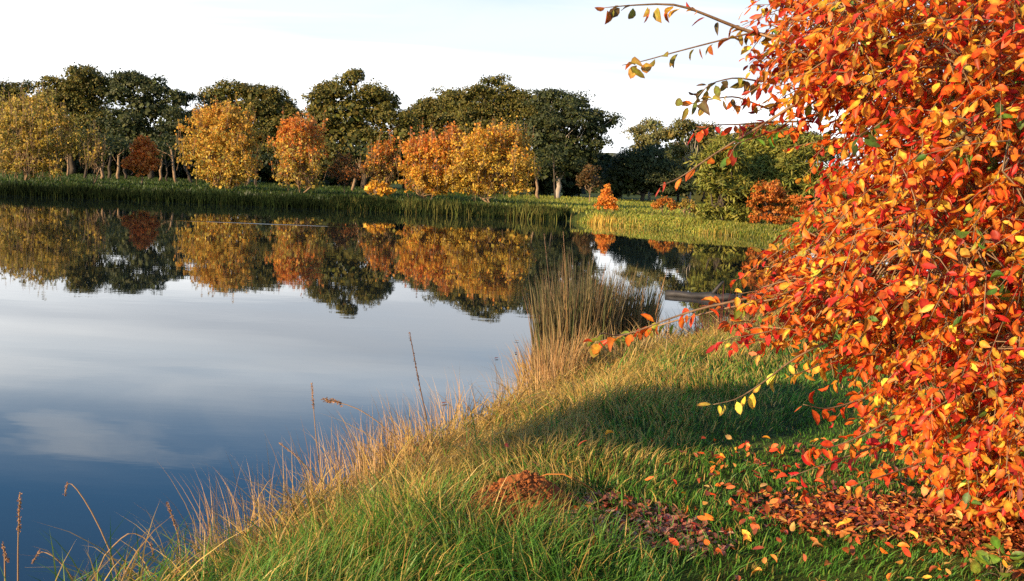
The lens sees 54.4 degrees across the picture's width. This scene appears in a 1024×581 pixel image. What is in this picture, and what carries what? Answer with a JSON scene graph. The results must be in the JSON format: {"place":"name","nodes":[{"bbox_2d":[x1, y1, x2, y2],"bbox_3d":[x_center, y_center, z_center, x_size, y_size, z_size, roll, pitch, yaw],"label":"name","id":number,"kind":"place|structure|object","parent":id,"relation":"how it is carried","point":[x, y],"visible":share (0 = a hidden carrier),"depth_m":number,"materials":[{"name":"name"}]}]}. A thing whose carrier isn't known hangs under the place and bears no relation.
{"place":"outdoors","nodes":[
{"label":"outdoors","id":0,"kind":"place"},
{"bbox_2d":[0,194,936,580],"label":"water","id":1,"kind":"structure","parent":0,"point":[148,350],"depth_m":12.77,"materials":[{"name":"blue liquid"}]},
{"bbox_2d":[665,281,736,300],"bbox_3d":[3.672,-0.009,19.358,1.386,0.428,0.196,5,7,21],"label":"log","id":2,"kind":"object","parent":1,"relation":"in","point":[725,296],"visible":0.77,"depth_m":19.30,"materials":[{"name":"wood"}]},
{"bbox_2d":[0,169,965,231],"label":"grass","id":3,"kind":"structure","parent":0,"point":[402,195],"depth_m":71.53,"materials":[{"name":"green plant"}]},
{"bbox_2d":[0,0,1002,177],"label":"sky","id":4,"kind":"structure","parent":0,"point":[413,47],"materials":[{"name":"white"}]},
{"bbox_2d":[0,173,1023,580],"bbox_3d":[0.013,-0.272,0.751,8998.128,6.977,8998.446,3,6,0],"label":"ground","id":5,"kind":"structure","parent":0,"point":[760,443],"depth_m":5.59,"materials":[{"name":"green plant"}]},
{"bbox_2d":[1,541,9,580],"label":"dry grass stem","id":6,"kind":"object","parent":5,"relation":"on","point":[5,553],"visible":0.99,"depth_m":4.68,"materials":[{"name":"brown plant"}]},
{"bbox_2d":[16,492,22,580],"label":"dry grass stem","id":7,"kind":"object","parent":5,"relation":"on","point":[19,516],"visible":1,"depth_m":4.77,"materials":[{"name":"brown plant"}]},
{"bbox_2d":[0,77,39,148],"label":"gum tree","id":8,"kind":"object","parent":5,"relation":"on","point":[10,87],"visible":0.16,"depth_m":109.94,"materials":[{"name":"green plant"}]},
{"bbox_2d":[0,148,47,170],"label":"understorey tree","id":9,"kind":"object","parent":5,"relation":"on","point":[20,165],"visible":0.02,"depth_m":111.55,"materials":[{"name":"green plant"}]},
{"bbox_2d":[0,77,83,179],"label":"autumn tree","id":10,"kind":"object","parent":5,"relation":"on","point":[24,122],"visible":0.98,"depth_m":65.12,"materials":[{"name":"yellow plant"}]},
{"bbox_2d":[31,549,72,579],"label":"dry grass stem","id":11,"kind":"object","parent":5,"relation":"on","point":[35,558],"visible":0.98,"depth_m":4.68,"materials":[{"name":"beige plant"}]},
{"bbox_2d":[40,153,66,172],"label":"understorey tree","id":12,"kind":"object","parent":5,"relation":"on","point":[64,170],"visible":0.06,"depth_m":114.84,"materials":[{"name":"green plant"}]},
{"bbox_2d":[12,62,117,174],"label":"gum tree","id":13,"kind":"object","parent":5,"relation":"on","point":[83,89],"visible":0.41,"depth_m":102.26,"materials":[{"name":"green plant"}]},
{"bbox_2d":[46,133,85,175],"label":"bare trunk tree","id":14,"kind":"object","parent":5,"relation":"on","point":[67,160],"visible":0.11,"depth_m":89.53,"materials":[{"name":"brown plant"}]},
{"bbox_2d":[47,130,86,175],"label":"bare trunk tree","id":15,"kind":"object","parent":5,"relation":"on","point":[58,144],"visible":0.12,"depth_m":87.32,"materials":[{"name":"green plant"}]},
{"bbox_2d":[69,152,103,173],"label":"understorey tree","id":16,"kind":"object","parent":5,"relation":"on","point":[79,170],"visible":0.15,"depth_m":117.00,"materials":[{"name":"green plant"}]},
{"bbox_2d":[64,482,116,578],"bbox_3d":[-2.017,1.220,4.772,0.271,0.614,0.017,3,6,0],"label":"dry grass stem","id":17,"kind":"object","parent":5,"relation":"on","point":[67,483],"visible":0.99,"depth_m":4.75,"materials":[{"name":"beige plant"}]},
{"bbox_2d":[64,124,119,178],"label":"bare trunk tree","id":18,"kind":"object","parent":5,"relation":"on","point":[85,171],"visible":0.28,"depth_m":83.36,"materials":[{"name":"green plant"}]},
{"bbox_2d":[76,118,110,184],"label":"autumn tree","id":19,"kind":"object","parent":5,"relation":"on","point":[94,154],"visible":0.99,"depth_m":66.26,"materials":[{"name":"yellow plant"}]},
{"bbox_2d":[82,126,130,178],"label":"bare trunk tree","id":20,"kind":"object","parent":5,"relation":"on","point":[102,171],"visible":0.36,"depth_m":85.45,"materials":[{"name":"green plant"}]},
{"bbox_2d":[92,129,132,178],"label":"bare trunk tree","id":21,"kind":"object","parent":5,"relation":"on","point":[109,166],"visible":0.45,"depth_m":89.34,"materials":[{"name":"green plant"}]},
{"bbox_2d":[92,133,133,179],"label":"bare trunk tree","id":22,"kind":"object","parent":5,"relation":"on","point":[118,159],"visible":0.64,"depth_m":87.40,"materials":[{"name":"green plant"}]},
{"bbox_2d":[89,139,146,176],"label":"understorey tree","id":23,"kind":"object","parent":5,"relation":"on","point":[113,167],"visible":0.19,"depth_m":111.74,"materials":[{"name":"green plant"}]},
{"bbox_2d":[105,136,133,178],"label":"bare trunk tree","id":24,"kind":"object","parent":5,"relation":"on","point":[124,170],"visible":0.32,"depth_m":91.41,"materials":[{"name":"green plant"}]},
{"bbox_2d":[98,533,154,570],"bbox_3d":[-1.821,1.342,4.687,0.280,0.424,0.020,3,6,0],"label":"dry grass stem","id":25,"kind":"object","parent":5,"relation":"on","point":[119,540],"visible":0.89,"depth_m":4.67,"materials":[{"name":"beige plant"}]},
{"bbox_2d":[121,134,161,183],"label":"autumn tree","id":26,"kind":"object","parent":5,"relation":"on","point":[141,157],"visible":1,"depth_m":69.97,"materials":[{"name":"red plant"}]},
{"bbox_2d":[91,68,204,178],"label":"gum tree","id":27,"kind":"object","parent":5,"relation":"on","point":[133,122],"visible":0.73,"depth_m":97.83,"materials":[{"name":"green plant"}]},
{"bbox_2d":[146,136,184,180],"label":"bare trunk tree","id":28,"kind":"object","parent":5,"relation":"on","point":[160,168],"visible":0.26,"depth_m":91.39,"materials":[{"name":"green plant"}]},
{"bbox_2d":[145,153,192,177],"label":"understorey tree","id":29,"kind":"object","parent":5,"relation":"on","point":[179,170],"visible":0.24,"depth_m":115.06,"materials":[{"name":"green plant"}]},
{"bbox_2d":[150,131,188,182],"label":"bare trunk tree","id":30,"kind":"object","parent":5,"relation":"on","point":[163,136],"visible":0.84,"depth_m":87.28,"materials":[{"name":"green plant"}]},
{"bbox_2d":[153,140,187,181],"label":"bare trunk tree","id":31,"kind":"object","parent":5,"relation":"on","point":[163,150],"visible":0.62,"depth_m":89.41,"materials":[{"name":"green plant"}]},
{"bbox_2d":[166,502,180,563],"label":"dry grass stem","id":32,"kind":"object","parent":5,"relation":"on","point":[167,503],"visible":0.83,"depth_m":5.07,"materials":[{"name":"beige plant"}]},
{"bbox_2d":[162,142,192,182],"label":"bare trunk tree","id":33,"kind":"object","parent":5,"relation":"on","point":[188,174],"visible":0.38,"depth_m":89.38,"materials":[{"name":"green plant"}]},
{"bbox_2d":[181,170,195,178],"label":"understorey tree","id":34,"kind":"object","parent":5,"relation":"on","point":[186,177],"depth_m":118.51,"materials":[{"name":"green plant"}]},
{"bbox_2d":[0,180,395,211],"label":"reeds","id":35,"kind":"object","parent":5,"relation":"on","point":[158,195],"visible":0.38,"depth_m":56.16,"materials":[{"name":"green plant"}]},
{"bbox_2d":[185,156,243,181],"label":"understorey tree","id":36,"kind":"object","parent":5,"relation":"on","point":[193,167],"visible":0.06,"depth_m":111.76,"materials":[{"name":"green plant"}]},
{"bbox_2d":[173,92,265,189],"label":"autumn tree","id":37,"kind":"object","parent":5,"relation":"on","point":[223,140],"visible":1,"depth_m":67.16,"materials":[{"name":"yellow plant"}]},
{"bbox_2d":[187,76,303,179],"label":"gum tree","id":38,"kind":"object","parent":5,"relation":"on","point":[267,104],"visible":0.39,"depth_m":102.63,"materials":[{"name":"green plant"}]},
{"bbox_2d":[234,144,272,183],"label":"bare trunk tree","id":39,"kind":"object","parent":5,"relation":"on","point":[252,156],"visible":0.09,"depth_m":91.48,"materials":[{"name":"green plant"}]},
{"bbox_2d":[238,147,285,185],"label":"bare trunk tree","id":40,"kind":"object","parent":5,"relation":"on","point":[263,156],"visible":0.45,"depth_m":87.41,"materials":[{"name":"green plant"}]},
{"bbox_2d":[244,148,301,183],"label":"understorey tree","id":41,"kind":"object","parent":5,"relation":"on","point":[265,172],"visible":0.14,"depth_m":114.31,"materials":[{"name":"green plant"}]},
{"bbox_2d":[279,442,311,504],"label":"dry grass stem","id":42,"kind":"object","parent":5,"relation":"on","point":[293,453],"visible":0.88,"depth_m":5.95,"materials":[{"name":"beige plant"}]},
{"bbox_2d":[265,105,330,192],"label":"autumn tree","id":43,"kind":"object","parent":5,"relation":"on","point":[310,154],"visible":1,"depth_m":66.00,"materials":[{"name":"orange plant"}]},
{"bbox_2d":[311,382,321,486],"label":"dry grass stem","id":44,"kind":"object","parent":5,"relation":"on","point":[313,404],"visible":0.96,"depth_m":6.03,"materials":[{"name":"brown plant"}]},
{"bbox_2d":[324,150,362,192],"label":"autumn tree","id":45,"kind":"object","parent":5,"relation":"on","point":[339,161],"visible":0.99,"depth_m":73.30,"materials":[{"name":"red plant"}]},
{"bbox_2d":[319,162,372,186],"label":"understorey tree","id":46,"kind":"object","parent":5,"relation":"on","point":[329,181],"visible":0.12,"depth_m":112.00,"materials":[{"name":"green plant"}]},
{"bbox_2d":[330,140,372,190],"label":"bare trunk tree","id":47,"kind":"object","parent":5,"relation":"on","point":[359,147],"visible":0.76,"depth_m":87.30,"materials":[{"name":"green plant"}]},
{"bbox_2d":[295,68,424,188],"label":"gum tree","id":48,"kind":"object","parent":5,"relation":"on","point":[355,111],"visible":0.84,"depth_m":97.70,"materials":[{"name":"green plant"}]},
{"bbox_2d":[321,397,408,449],"bbox_3d":[-0.932,0.939,6.548,0.667,0.458,0.044,3,6,0],"label":"dry grass stem","id":49,"kind":"object","parent":5,"relation":"on","point":[331,400],"visible":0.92,"depth_m":6.53,"materials":[{"name":"brown plant"}]},
{"bbox_2d":[358,129,402,195],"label":"autumn tree","id":50,"kind":"object","parent":5,"relation":"on","point":[386,171],"visible":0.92,"depth_m":66.17,"materials":[{"name":"orange plant"}]},
{"bbox_2d":[364,177,396,196],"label":"bush","id":51,"kind":"object","parent":5,"relation":"on","point":[381,188],"visible":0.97,"depth_m":63.50,"materials":[{"name":"yellow plant"}]},
{"bbox_2d":[389,150,417,188],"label":"understorey tree","id":52,"kind":"object","parent":5,"relation":"on","point":[400,176],"visible":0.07,"depth_m":114.99,"materials":[{"name":"green plant"}]},
{"bbox_2d":[408,333,427,435],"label":"dry grass stem","id":53,"kind":"object","parent":5,"relation":"on","point":[418,379],"visible":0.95,"depth_m":7.32,"materials":[{"name":"brown plant"}]},
{"bbox_2d":[0,296,852,580],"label":"grass","id":54,"kind":"structure","parent":5,"relation":"on","point":[499,412],"depth_m":5.30,"materials":[{"name":"green plant"}]},
{"bbox_2d":[394,117,466,199],"bbox_3d":[-4.952,-8.486,65.218,5.427,5.524,4.067,3,6,0],"label":"autumn tree","id":55,"kind":"object","parent":5,"relation":"on","point":[418,172],"visible":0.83,"depth_m":64.67,"materials":[{"name":"orange plant"}]},
{"bbox_2d":[393,85,467,168],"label":"gum tree","id":56,"kind":"object","parent":5,"relation":"on","point":[428,111],"visible":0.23,"depth_m":109.29,"materials":[{"name":"green plant"}]},
{"bbox_2d":[133,304,761,576],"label":"seed grass","id":57,"kind":"structure","parent":5,"relation":"on","point":[373,458],"depth_m":6.31,"materials":[{"name":"beige plant"}]},
{"bbox_2d":[327,190,581,221],"bbox_3d":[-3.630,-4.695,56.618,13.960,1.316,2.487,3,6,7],"label":"reeds","id":58,"kind":"object","parent":5,"relation":"on","point":[484,211],"visible":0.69,"depth_m":56.49,"materials":[{"name":"green plant"}]},
{"bbox_2d":[442,111,540,202],"bbox_3d":[-1.307,-8.519,64.558,6.430,6.114,4.667,3,6,0],"label":"autumn tree","id":59,"kind":"object","parent":5,"relation":"on","point":[478,148],"visible":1,"depth_m":63.93,"materials":[{"name":"plant"}]},
{"bbox_2d":[435,72,550,193],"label":"gum tree","id":60,"kind":"object","parent":5,"relation":"on","point":[484,101],"visible":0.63,"depth_m":100.97,"materials":[{"name":"green plant"}]},
{"bbox_2d":[486,149,544,193],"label":"understorey tree","id":61,"kind":"object","parent":5,"relation":"on","point":[540,175],"visible":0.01,"depth_m":112.06,"materials":[{"name":"green plant"}]},
{"bbox_2d":[465,470,571,524],"bbox_3d":[0.014,0.995,4.833,0.656,0.250,0.538,3,6,0],"label":"earth mound","id":62,"kind":"object","parent":5,"relation":"on","point":[533,482],"visible":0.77,"depth_m":4.75,"materials":[{"name":"red soil"}]},
{"bbox_2d":[519,151,560,198],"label":"bare trunk tree","id":63,"kind":"object","parent":5,"relation":"on","point":[537,158],"visible":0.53,"depth_m":91.32,"materials":[{"name":"green plant"}]},
{"bbox_2d":[528,167,568,195],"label":"understorey tree","id":64,"kind":"object","parent":5,"relation":"on","point":[546,186],"visible":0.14,"depth_m":114.55,"materials":[{"name":"green plant"}]},
{"bbox_2d":[544,235,552,306],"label":"dry grass stem","id":65,"kind":"object","parent":5,"relation":"on","point":[547,268],"visible":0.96,"depth_m":11.44,"materials":[{"name":"brown plant"}]},
{"bbox_2d":[504,315,602,391],"bbox_3d":[0.401,0.658,10.007,1.080,0.974,1.321,3,6,0],"label":"straw tussock","id":66,"kind":"object","parent":5,"relation":"on","point":[580,355],"visible":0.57,"depth_m":9.87,"materials":[{"name":"beige plant"}]},
{"bbox_2d":[533,139,580,198],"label":"bare trunk tree","id":67,"kind":"object","parent":5,"relation":"on","point":[552,153],"visible":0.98,"depth_m":91.18,"materials":[{"name":"green plant"}]},
{"bbox_2d":[541,473,594,491],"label":"arched stem","id":68,"kind":"object","parent":5,"relation":"on","point":[569,477],"visible":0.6,"depth_m":5.08,"materials":[{"name":"brown plant"}]},
{"bbox_2d":[512,86,625,198],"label":"gum tree","id":69,"kind":"object","parent":5,"relation":"on","point":[574,115],"visible":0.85,"depth_m":94.76,"materials":[{"name":"green plant"}]},
{"bbox_2d":[560,163,587,196],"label":"understorey tree","id":70,"kind":"object","parent":5,"relation":"on","point":[572,189],"visible":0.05,"depth_m":118.25,"materials":[{"name":"green plant"}]},
{"bbox_2d":[522,235,634,371],"bbox_3d":[0.757,0.137,11.583,1.365,1.696,1.474,3,6,0],"label":"reed clump","id":71,"kind":"object","parent":5,"relation":"on","point":[561,312],"visible":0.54,"depth_m":11.29,"materials":[{"name":"beige plant"}]},
{"bbox_2d":[575,422,589,445],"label":"dry grass stem","id":72,"kind":"object","parent":5,"relation":"on","point":[588,424],"visible":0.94,"depth_m":6.13,"materials":[{"name":"plant"}]},
{"bbox_2d":[576,163,603,200],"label":"autumn tree","id":73,"kind":"object","parent":5,"relation":"on","point":[586,177],"visible":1,"depth_m":83.25,"materials":[{"name":"brown plant"}]},
{"bbox_2d":[593,183,618,210],"bbox_3d":[5.795,-5.654,60.635,1.449,1.792,1.211,7,7,33],"label":"autumn tree","id":74,"kind":"object","parent":5,"relation":"on","point":[607,199],"visible":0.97,"depth_m":60.54,"materials":[{"name":"orange plant"}]},
{"bbox_2d":[593,152,622,198],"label":"understorey tree","id":75,"kind":"object","parent":5,"relation":"on","point":[604,161],"visible":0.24,"depth_m":115.48,"materials":[{"name":"green plant"}]},
{"bbox_2d":[568,266,668,351],"bbox_3d":[1.241,0.265,11.963,1.274,1.405,1.337,3,6,0],"label":"reed clump","id":76,"kind":"object","parent":5,"relation":"on","point":[640,307],"visible":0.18,"depth_m":11.73,"materials":[{"name":"brown plant"}]},
{"bbox_2d":[259,168,981,203],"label":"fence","id":77,"kind":"object","parent":5,"relation":"on","point":[666,194],"depth_m":185.63,"materials":[{"name":"brown wood"}]},
{"bbox_2d":[568,319,673,370],"bbox_3d":[1.121,0.615,10.433,1.323,0.808,1.226,3,6,0],"label":"straw tussock","id":78,"kind":"object","parent":5,"relation":"on","point":[645,341],"visible":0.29,"depth_m":10.26,"materials":[{"name":"beige plant"}]},
{"bbox_2d":[591,143,701,201],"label":"gum tree","id":79,"kind":"object","parent":5,"relation":"on","point":[643,171],"visible":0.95,"depth_m":101.33,"materials":[{"name":"green plant"}]},
{"bbox_2d":[619,116,675,199],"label":"gum tree","id":80,"kind":"object","parent":5,"relation":"on","point":[654,134],"visible":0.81,"depth_m":119.88,"materials":[{"name":"green plant"}]},
{"bbox_2d":[650,195,683,213],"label":"bush","id":81,"kind":"object","parent":5,"relation":"on","point":[660,202],"visible":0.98,"depth_m":57.53,"materials":[{"name":"orange plant"}]},
{"bbox_2d":[666,320,670,349],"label":"dry grass stem","id":82,"kind":"object","parent":5,"relation":"on","point":[667,334],"visible":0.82,"depth_m":9.69,"materials":[{"name":"beige plant"}]},
{"bbox_2d":[669,538,678,545],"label":"fallen leaf","id":83,"kind":"object","parent":5,"relation":"on","point":[674,541],"visible":1,"depth_m":4.24,"materials":[{"name":"orange plant"}]},
{"bbox_2d":[664,139,685,201],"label":"understorey tree","id":84,"kind":"object","parent":5,"relation":"on","point":[668,151],"visible":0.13,"depth_m":117.75,"materials":[{"name":"green plant"}]},
{"bbox_2d":[678,196,698,214],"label":"bush","id":85,"kind":"object","parent":5,"relation":"on","point":[685,205],"visible":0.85,"depth_m":56.49,"materials":[{"name":"green plant"}]},
{"bbox_2d":[679,134,704,202],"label":"understorey tree","id":86,"kind":"object","parent":5,"relation":"on","point":[689,146],"visible":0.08,"depth_m":113.06,"materials":[{"name":"green plant"}]},
{"bbox_2d":[685,191,708,202],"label":"understorey tree","id":87,"kind":"object","parent":5,"relation":"on","point":[695,197],"visible":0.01,"depth_m":115.49,"materials":[{"name":"green plant"}]},
{"bbox_2d":[661,116,734,202],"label":"gum tree","id":88,"kind":"object","parent":5,"relation":"on","point":[686,129],"visible":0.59,"depth_m":106.19,"materials":[{"name":"green plant"}]},
{"bbox_2d":[697,516,708,519],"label":"fallen leaf","id":89,"kind":"object","parent":5,"relation":"on","point":[702,517],"visible":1,"depth_m":4.58,"materials":[{"name":"orange plant"}]},
{"bbox_2d":[705,513,713,519],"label":"fallen leaf","id":90,"kind":"object","parent":5,"relation":"on","point":[710,517],"visible":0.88,"depth_m":4.69,"materials":[{"name":"orange plant"}]},
{"bbox_2d":[672,287,761,337],"bbox_3d":[2.415,0.254,11.300,1.150,0.857,0.878,3,6,0],"label":"red stemmed shrub","id":91,"kind":"object","parent":5,"relation":"on","point":[715,326],"visible":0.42,"depth_m":11.25,"materials":[{"name":"red plant"}]},
{"bbox_2d":[715,548,723,554],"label":"fallen leaf","id":92,"kind":"object","parent":5,"relation":"on","point":[719,550],"visible":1,"depth_m":4.21,"materials":[{"name":"orange plant"}]},
{"bbox_2d":[683,127,757,222],"bbox_3d":[10.678,-5.690,49.961,4.212,4.977,3.233,-3,9,-44],"label":"she oak","id":93,"kind":"object","parent":5,"relation":"on","point":[729,186],"visible":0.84,"depth_m":49.41,"materials":[{"name":"green plant"}]},
{"bbox_2d":[742,529,751,540],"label":"fallen leaf","id":94,"kind":"object","parent":5,"relation":"on","point":[746,532],"visible":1,"depth_m":4.53,"materials":[{"name":"yellow plant"}]},
{"bbox_2d":[576,211,937,246],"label":"grass","id":95,"kind":"structure","parent":5,"relation":"on","point":[742,230],"depth_m":49.34,"materials":[{"name":"green plant"}]},
{"bbox_2d":[753,546,767,549],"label":"fallen leaf","id":96,"kind":"object","parent":5,"relation":"on","point":[757,547],"visible":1,"depth_m":4.35,"materials":[{"name":"orange plant"}]},
{"bbox_2d":[745,178,813,224],"bbox_3d":[13.085,-4.329,48.837,3.597,2.370,2.381,3,6,0],"label":"autumn tree","id":97,"kind":"object","parent":5,"relation":"on","point":[776,190],"visible":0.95,"depth_m":48.58,"materials":[{"name":"orange plant"}]},
{"bbox_2d":[548,435,1023,580],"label":"leaf litter","id":98,"kind":"object","parent":5,"relation":"on","point":[896,511],"visible":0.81,"depth_m":4.83,"materials":[{"name":"brown plant"}]},
{"bbox_2d":[842,518,850,522],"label":"fallen leaf","id":99,"kind":"object","parent":98,"relation":"on","point":[846,520],"visible":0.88,"depth_m":4.78,"materials":[{"name":"plant"}]},
{"bbox_2d":[731,118,850,163],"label":"gum tree","id":100,"kind":"object","parent":5,"relation":"on","point":[748,129],"visible":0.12,"depth_m":115.72,"materials":[{"name":"green plant"}]},
{"bbox_2d":[790,509,798,515],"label":"fallen leaf","id":101,"kind":"object","parent":5,"relation":"on","point":[794,512],"visible":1,"depth_m":4.85,"materials":[{"name":"brown plant"}]},
{"bbox_2d":[736,120,852,221],"bbox_3d":[14.842,-6.178,52.225,6.556,5.519,4.076,3,6,0],"label":"she oak","id":102,"kind":"object","parent":5,"relation":"on","point":[777,162],"visible":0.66,"depth_m":51.39,"materials":[{"name":"green plant"}]},
{"bbox_2d":[583,0,1023,538],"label":"autumn tree","id":103,"kind":"object","parent":5,"relation":"on","point":[969,283],"visible":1,"depth_m":4.41,"materials":[{"name":"orange plant"}]},
{"bbox_2d":[803,497,808,504],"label":"fallen leaf","id":104,"kind":"object","parent":5,"relation":"on","point":[806,499],"visible":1,"depth_m":5.02,"materials":[{"name":"red plant"}]},
{"bbox_2d":[836,522,846,529],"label":"fallen leaf","id":105,"kind":"object","parent":5,"relation":"on","point":[839,524],"visible":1,"depth_m":4.70,"materials":[{"name":"yellow plant"}]},
{"bbox_2d":[970,535,1023,580],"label":"seedling plant","id":106,"kind":"object","parent":5,"relation":"on","point":[984,557],"visible":0.96,"depth_m":4.14,"materials":[{"name":"green plant"}]}
]}

